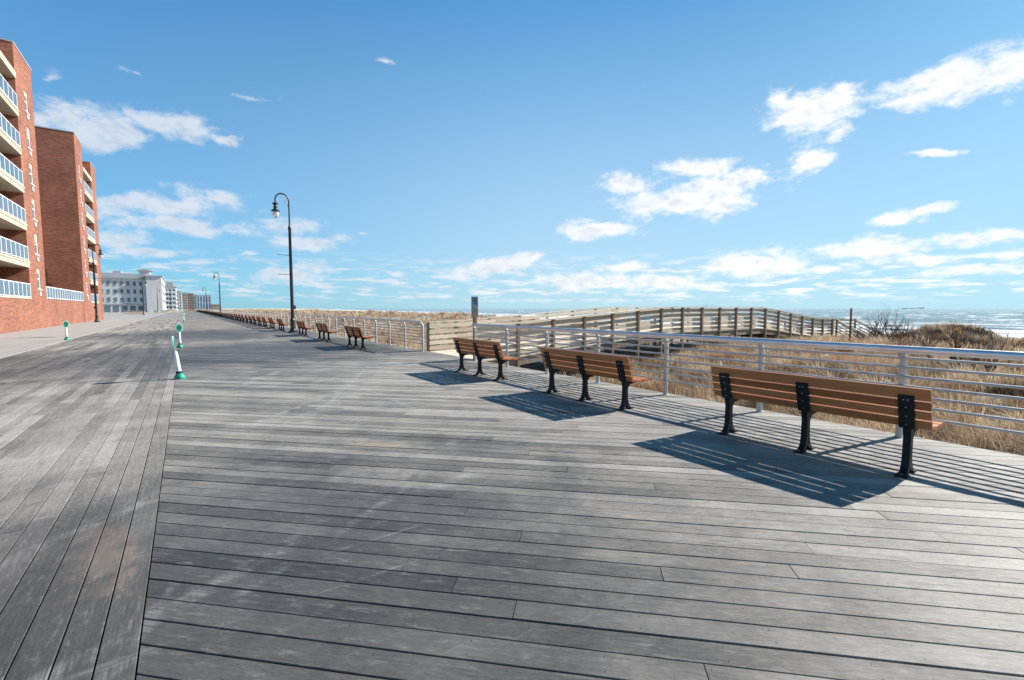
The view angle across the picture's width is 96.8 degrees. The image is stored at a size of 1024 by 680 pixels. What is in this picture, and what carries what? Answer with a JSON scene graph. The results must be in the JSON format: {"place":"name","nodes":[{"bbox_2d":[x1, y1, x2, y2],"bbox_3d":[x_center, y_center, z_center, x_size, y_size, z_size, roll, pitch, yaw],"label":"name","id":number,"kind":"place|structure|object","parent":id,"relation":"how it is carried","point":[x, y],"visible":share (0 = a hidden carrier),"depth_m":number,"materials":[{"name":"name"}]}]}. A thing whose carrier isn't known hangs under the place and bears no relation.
{"place":"outdoors","nodes":[
{"label":"outdoors","id":0,"kind":"place"},
{"bbox_2d":[0,311,168,358],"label":"pavement","id":1,"kind":"structure","parent":0,"point":[13,343],"depth_m":28.26,"materials":[{"name":"concrete"}]},
{"bbox_2d":[0,38,103,333],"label":"apartment building","id":2,"kind":"structure","parent":1,"relation":"on","point":[49,236],"depth_m":36.72,"materials":[{"name":"red brick"}]},
{"bbox_2d":[24,91,29,120],"bbox_3d":[-37.256,-17.983,34.868,0.150,2.100,1.050,-3,5,-36],"label":"window","id":3,"kind":"structure","parent":2,"relation":"in","point":[25,95],"depth_m":35.00,"materials":[{"name":"white glass"}]},
{"bbox_2d":[26,127,31,156],"bbox_3d":[-37.256,-15.289,35.055,0.150,2.100,1.050,-3,5,-36],"label":"window","id":4,"kind":"structure","parent":2,"relation":"in","point":[28,137],"depth_m":35.19,"materials":[{"name":"white glass"}]},
{"bbox_2d":[29,163,34,191],"bbox_3d":[-37.256,-12.596,35.242,0.150,2.100,1.050,-3,5,-36],"label":"window","id":5,"kind":"structure","parent":2,"relation":"in","point":[30,166],"depth_m":35.37,"materials":[{"name":"white glass"}]},
{"bbox_2d":[32,199,36,226],"bbox_3d":[-37.256,-9.902,35.429,0.150,2.100,1.050,-3,5,-36],"label":"window","id":6,"kind":"structure","parent":2,"relation":"in","point":[33,207],"depth_m":35.57,"materials":[{"name":"white glass"}]},
{"bbox_2d":[34,234,39,261],"bbox_3d":[-37.256,-7.209,35.616,0.150,2.100,1.050,-3,5,-36],"label":"window","id":7,"kind":"structure","parent":2,"relation":"in","point":[35,236],"depth_m":35.74,"materials":[{"name":"white glass"}]},
{"bbox_2d":[37,269,41,295],"bbox_3d":[-37.256,-4.515,35.803,0.150,2.100,1.050,-3,5,-36],"label":"window","id":8,"kind":"structure","parent":2,"relation":"in","point":[38,277],"depth_m":35.95,"materials":[{"name":"white glass"}]},
{"bbox_2d":[63,321,69,339],"bbox_3d":[-21.750,-0.466,22.196,0.207,0.955,0.207,-1,4,-11],"label":"lane post","id":9,"kind":"object","parent":1,"relation":"on","point":[65,324],"visible":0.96,"depth_m":22.17,"materials":[{"name":"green plastic"}]},
{"bbox_2d":[92,244,102,321],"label":"street lamp","id":10,"kind":"object","parent":1,"relation":"on","point":[100,254],"visible":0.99,"depth_m":51.55,"materials":[{"name":"black metal"}]},
{"bbox_2d":[124,311,144,314],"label":"wall","id":11,"kind":"structure","parent":1,"relation":"on","point":[132,312],"depth_m":116.89,"materials":[{"name":"beige concrete"}]},
{"bbox_2d":[142,279,146,314],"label":"street lamp","id":12,"kind":"object","parent":1,"relation":"on","point":[143,298],"visible":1,"depth_m":112.47,"materials":[{"name":"black metal"}]},
{"bbox_2d":[0,310,183,679],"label":"boardwalk left lane","id":13,"kind":"structure","parent":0,"point":[84,423],"depth_m":3.78,"materials":[{"name":"grey wood"}]},
{"bbox_2d":[0,0,1023,308],"label":"sky","id":14,"kind":"structure","parent":0,"point":[424,154],"materials":[{"name":"blue"}]},
{"bbox_2d":[136,310,1023,679],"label":"boardwalk","id":15,"kind":"structure","parent":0,"point":[336,508],"depth_m":3.13,"materials":[{"name":"grey wood"}]},
{"bbox_2d":[172,336,185,379],"bbox_3d":[-7.307,0.386,9.973,0.219,0.950,0.266,-3,5,-38],"label":"lane post","id":16,"kind":"object","parent":15,"relation":"on","point":[179,375],"visible":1,"depth_m":9.95,"materials":[{"name":"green plastic"}]},
{"bbox_2d":[175,324,182,347],"bbox_3d":[-13.177,-0.176,18.023,0.207,0.955,0.207,0,4,-5],"label":"lane post","id":17,"kind":"object","parent":15,"relation":"on","point":[179,327],"visible":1,"depth_m":17.99,"materials":[{"name":"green plastic"}]},
{"bbox_2d":[213,272,221,311],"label":"street lamp","id":18,"kind":"object","parent":15,"relation":"on","point":[218,291],"visible":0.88,"depth_m":91.40,"materials":[{"name":"black metal"}]},
{"bbox_2d":[252,316,256,324],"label":"park bench","id":19,"kind":"object","parent":15,"relation":"on","point":[254,320],"visible":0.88,"depth_m":43.66,"materials":[{"name":"brown wood"}]},
{"bbox_2d":[256,316,262,325],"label":"park bench","id":20,"kind":"object","parent":15,"relation":"on","point":[259,320],"visible":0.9,"depth_m":40.85,"materials":[{"name":"brown wood"}]},
{"bbox_2d":[261,317,268,326],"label":"park bench","id":21,"kind":"object","parent":15,"relation":"on","point":[264,321],"visible":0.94,"depth_m":38.13,"materials":[{"name":"brown wood"}]},
{"bbox_2d":[268,318,277,328],"bbox_3d":[-18.464,-1.312,35.245,0.597,0.837,2.070,-3,5,-36],"label":"park bench","id":22,"kind":"object","parent":15,"relation":"on","point":[271,322],"visible":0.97,"depth_m":35.06,"materials":[{"name":"brown wood"}]},
{"bbox_2d":[277,319,289,330],"bbox_3d":[-15.965,-1.070,31.752,0.597,0.837,2.070,-3,5,-35],"label":"park bench","id":23,"kind":"object","parent":15,"relation":"on","point":[280,321],"visible":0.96,"depth_m":31.56,"materials":[{"name":"brown wood"}]},
{"bbox_2d":[271,193,297,332],"bbox_3d":[-14.515,-4.881,29.021,1.350,8.820,0.600,-4,5,-42],"label":"street lamp","id":24,"kind":"object","parent":15,"relation":"on","point":[275,211],"visible":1,"depth_m":29.20,"materials":[{"name":"black metal"}]},
{"bbox_2d":[296,321,312,335],"bbox_3d":[-11.881,-0.676,26.081,0.597,0.837,2.070,-3,5,-36],"label":"park bench","id":25,"kind":"object","parent":15,"relation":"on","point":[301,325],"visible":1,"depth_m":25.88,"materials":[{"name":"brown wood"}]},
{"bbox_2d":[195,309,424,350],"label":"pipe railing","id":26,"kind":"object","parent":15,"relation":"on","point":[344,321],"visible":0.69,"depth_m":22.67,"materials":[{"name":"metal"}]},
{"bbox_2d":[315,323,337,341],"bbox_3d":[-9.021,-0.401,22.113,0.597,0.837,2.070,-3,5,-36],"label":"park bench","id":27,"kind":"object","parent":15,"relation":"on","point":[320,327],"visible":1,"depth_m":21.92,"materials":[{"name":"brown wood"}]},
{"bbox_2d":[344,326,374,348],"bbox_3d":[-6.087,-0.120,18.073,0.597,0.837,2.070,-3,5,-35],"label":"park bench","id":28,"kind":"object","parent":15,"relation":"on","point":[354,332],"visible":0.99,"depth_m":17.86,"materials":[{"name":"brown wood"}]},
{"bbox_2d":[453,337,520,380],"bbox_3d":[-0.653,0.396,10.641,0.597,0.837,2.070,-3,5,-35],"label":"park bench","id":29,"kind":"object","parent":15,"relation":"on","point":[481,352],"visible":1,"depth_m":10.39,"materials":[{"name":"brown wood"}]},
{"bbox_2d":[540,347,651,410],"bbox_3d":[1.336,0.596,7.755,0.597,0.837,2.070,-3,5,-35],"label":"park bench","id":30,"kind":"object","parent":15,"relation":"on","point":[586,370],"visible":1,"depth_m":7.48,"materials":[{"name":"brown wood"}]},
{"bbox_2d":[472,323,1023,437],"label":"pipe railing","id":31,"kind":"object","parent":15,"relation":"on","point":[902,366],"visible":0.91,"depth_m":6.18,"materials":[{"name":"metal"}]},
{"bbox_2d":[711,366,944,478],"bbox_3d":[3.308,0.785,5.030,0.597,0.837,2.070,-3,5,-36],"label":"park bench","id":32,"kind":"object","parent":15,"relation":"on","point":[906,416],"visible":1,"depth_m":4.69,"materials":[{"name":"brown wood"}]},
{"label":"boardwalk edge beam","id":33,"kind":"structure","parent":15,"relation":"attached to","visible":0},
{"bbox_2d":[471,297,477,359],"bbox_3d":[-1.105,-0.191,13.583,0.200,2.200,0.135,0,4,0],"label":"sign post","id":34,"kind":"object","parent":33,"relation":"attached to","point":[474,308],"visible":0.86,"depth_m":13.47,"materials":[{"name":"grey metal"}]},
{"bbox_2d":[205,309,1023,455],"bbox_3d":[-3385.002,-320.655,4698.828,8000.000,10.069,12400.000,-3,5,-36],"label":"ground","id":35,"kind":"structure","parent":0,"point":[539,366],"depth_m":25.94,"materials":[{"name":"beige plant"}]},
{"bbox_2d":[101,268,165,312],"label":"hotel building","id":36,"kind":"structure","parent":35,"relation":"on","point":[121,292],"depth_m":177.99,"materials":[{"name":"grey stone"}]},
{"bbox_2d":[136,391,173,677],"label":"boardwalk understructure","id":37,"kind":"object","parent":35,"relation":"on","point":[151,562],"visible":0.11,"depth_m":2.99,"materials":[{"name":"wood"}]},
{"bbox_2d":[165,282,177,310],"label":"apartment block","id":38,"kind":"structure","parent":35,"relation":"on","point":[171,289],"depth_m":263.53,"materials":[{"name":"white concrete"}]},
{"bbox_2d":[177,291,182,309],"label":"apartment block","id":39,"kind":"structure","parent":35,"relation":"on","point":[179,298],"depth_m":362.55,"materials":[{"name":"grey stone"}]},
{"bbox_2d":[182,293,187,309],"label":"apartment block","id":40,"kind":"structure","parent":35,"relation":"on","point":[185,301],"depth_m":450.41,"materials":[{"name":"grey concrete"}]},
{"bbox_2d":[187,293,193,309],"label":"apartment block","id":41,"kind":"structure","parent":35,"relation":"on","point":[190,301],"depth_m":464.66,"materials":[{"name":"brown brick"}]},
{"bbox_2d":[194,295,196,309],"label":"apartment block","id":42,"kind":"structure","parent":35,"relation":"on","point":[195,301],"depth_m":540.51,"materials":[{"name":"grey concrete"}]},
{"bbox_2d":[197,295,210,308],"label":"apartment block","id":43,"kind":"structure","parent":35,"relation":"on","point":[201,302],"depth_m":569.98,"materials":[{"name":"blue glass"}]},
{"bbox_2d":[211,304,219,308],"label":"beach house","id":44,"kind":"structure","parent":35,"relation":"on","point":[215,306],"depth_m":502.72,"materials":[{"name":"grey stone"}]},
{"bbox_2d":[426,307,884,366],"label":"beach ramp","id":45,"kind":"structure","parent":35,"relation":"on","point":[708,326],"depth_m":19.28,"materials":[{"name":"grey wood"}]},
{"bbox_2d":[639,357,680,374],"bbox_3d":[4.786,0.816,14.892,1.200,0.696,1.047,-3,5,-36],"label":"bare shrub","id":46,"kind":"object","parent":35,"relation":"on","point":[656,366],"visible":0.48,"depth_m":14.89,"materials":[{"name":"brown plant"}]},
{"bbox_2d":[848,308,851,340],"bbox_3d":[17.729,-0.509,23.849,0.102,2.308,0.106,2,5,32],"label":"marker pole","id":47,"kind":"object","parent":35,"relation":"on","point":[850,324],"visible":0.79,"depth_m":23.79,"materials":[{"name":"wood"}]},
{"bbox_2d":[851,321,913,341],"bbox_3d":[19.015,-0.397,23.744,3.099,1.338,3.116,-3,5,-36],"label":"bare shrub","id":48,"kind":"object","parent":35,"relation":"on","point":[886,332],"visible":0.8,"depth_m":23.76,"materials":[{"name":"brown plant"}]},
{"bbox_2d":[862,301,915,339],"bbox_3d":[20.651,-0.977,24.732,2.851,2.387,2.485,-3,5,-36],"label":"bare shrub","id":49,"kind":"object","parent":35,"relation":"on","point":[876,325],"visible":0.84,"depth_m":24.53,"materials":[{"name":"plant"}]},
{"bbox_2d":[868,324,933,343],"bbox_3d":[19.449,-0.305,23.070,2.022,1.134,2.674,-3,5,-36],"label":"bare shrub","id":50,"kind":"object","parent":35,"relation":"on","point":[902,332],"visible":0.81,"depth_m":22.83,"materials":[{"name":"brown plant"}]},
{"bbox_2d":[895,329,958,356],"bbox_3d":[14.981,0.258,16.658,2.151,1.309,1.477,-2,4,-21],"label":"bare shrub","id":51,"kind":"object","parent":35,"relation":"on","point":[912,342],"visible":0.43,"depth_m":16.68,"materials":[{"name":"brown plant"}]},
{"bbox_2d":[907,322,984,369],"bbox_3d":[12.921,0.244,13.562,1.736,1.703,1.323,2,4,27],"label":"bare shrub","id":52,"kind":"object","parent":35,"relation":"on","point":[955,338],"visible":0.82,"depth_m":13.43,"materials":[{"name":"brown plant"}]},
{"bbox_2d":[898,323,1023,347],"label":"mound brush","id":53,"kind":"object","parent":35,"relation":"on","point":[967,329],"visible":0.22,"depth_m":23.25,"materials":[{"name":"brown plant"}]},
{"bbox_2d":[951,324,1023,375],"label":"bare shrub","id":54,"kind":"object","parent":35,"relation":"on","point":[989,366],"visible":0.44,"depth_m":12.51,"materials":[{"name":"brown plant"}]},
{"bbox_2d":[1007,350,1022,374],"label":"bare shrub","id":55,"kind":"object","parent":35,"relation":"on","point":[1016,368],"visible":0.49,"depth_m":12.99,"materials":[{"name":"brown plant"}]},
{"bbox_2d":[333,308,1023,337],"bbox_3d":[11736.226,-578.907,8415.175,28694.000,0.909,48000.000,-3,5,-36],"label":"sea","id":56,"kind":"structure","parent":0,"point":[1001,321],"depth_m":356.42,"materials":[{"name":"liquid"}]}
]}

